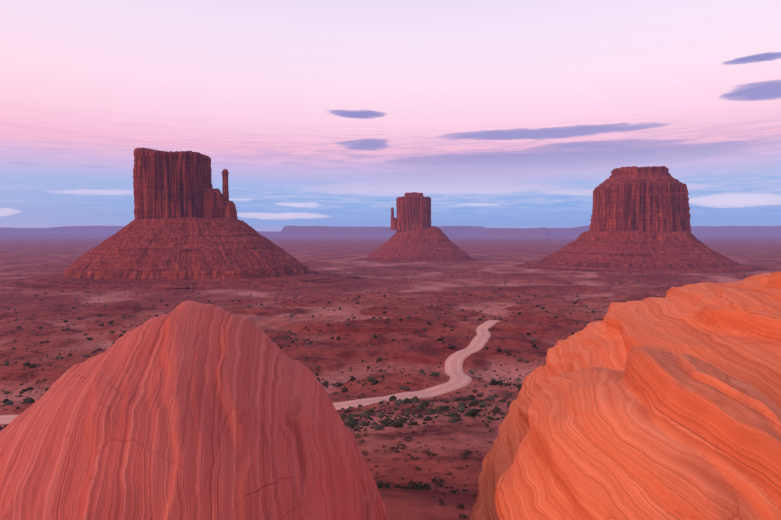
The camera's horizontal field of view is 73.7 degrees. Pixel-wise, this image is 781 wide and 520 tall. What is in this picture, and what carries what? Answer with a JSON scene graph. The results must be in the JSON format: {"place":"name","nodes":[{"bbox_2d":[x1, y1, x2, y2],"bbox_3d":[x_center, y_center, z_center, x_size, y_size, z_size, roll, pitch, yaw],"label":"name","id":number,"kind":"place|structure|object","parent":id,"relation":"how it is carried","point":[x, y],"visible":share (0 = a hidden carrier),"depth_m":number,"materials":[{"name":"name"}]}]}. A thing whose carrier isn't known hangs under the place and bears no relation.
{"place":"outdoors","nodes":[
{"label":"outdoors","id":0,"kind":"place"},
{"bbox_2d":[0,320,498,423],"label":"dirt road","id":1,"kind":"structure","parent":0,"point":[459,378],"depth_m":251.25,"materials":[{"name":"beige soil"}]},
{"bbox_2d":[0,225,780,519],"bbox_3d":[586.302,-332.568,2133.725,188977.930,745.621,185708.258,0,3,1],"label":"ground","id":2,"kind":"structure","parent":0,"point":[27,252],"depth_m":610.15,"materials":[{"name":"soil"}]},
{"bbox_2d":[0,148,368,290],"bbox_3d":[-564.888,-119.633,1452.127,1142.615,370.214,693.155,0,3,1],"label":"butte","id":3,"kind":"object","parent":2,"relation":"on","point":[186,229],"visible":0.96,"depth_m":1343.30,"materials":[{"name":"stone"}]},
{"bbox_2d":[0,301,388,519],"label":"boulder","id":4,"kind":"object","parent":2,"relation":"on","point":[188,410],"visible":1,"depth_m":6.57,"materials":[{"name":"stone"}]},
{"bbox_2d":[0,263,780,518],"bbox_3d":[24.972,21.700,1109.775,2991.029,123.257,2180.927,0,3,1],"label":"desert shrubs","id":5,"kind":"object","parent":2,"relation":"on","point":[389,422],"visible":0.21,"depth_m":230.27,"materials":[{"name":"green plant"}]},
{"bbox_2d":[356,192,485,261],"bbox_3d":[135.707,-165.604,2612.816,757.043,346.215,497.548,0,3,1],"label":"butte","id":6,"kind":"object","parent":2,"relation":"on","point":[416,237],"visible":0.94,"depth_m":2541.65,"materials":[{"name":"stone"}]},
{"bbox_2d":[470,271,780,519],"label":"boulder","id":7,"kind":"object","parent":2,"relation":"on","point":[668,407],"visible":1,"depth_m":6.17,"materials":[{"name":"orange stone"}]},
{"bbox_2d":[514,166,767,272],"bbox_3d":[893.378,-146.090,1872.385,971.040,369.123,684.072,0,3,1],"label":"butte","id":8,"kind":"object","parent":2,"relation":"on","point":[640,219],"visible":1,"depth_m":1764.58,"materials":[{"name":"stone"}]},
{"bbox_2d":[0,0,780,231],"label":"sky","id":9,"kind":"structure","parent":0,"point":[501,113],"materials":[{"name":"pink"}]}
]}

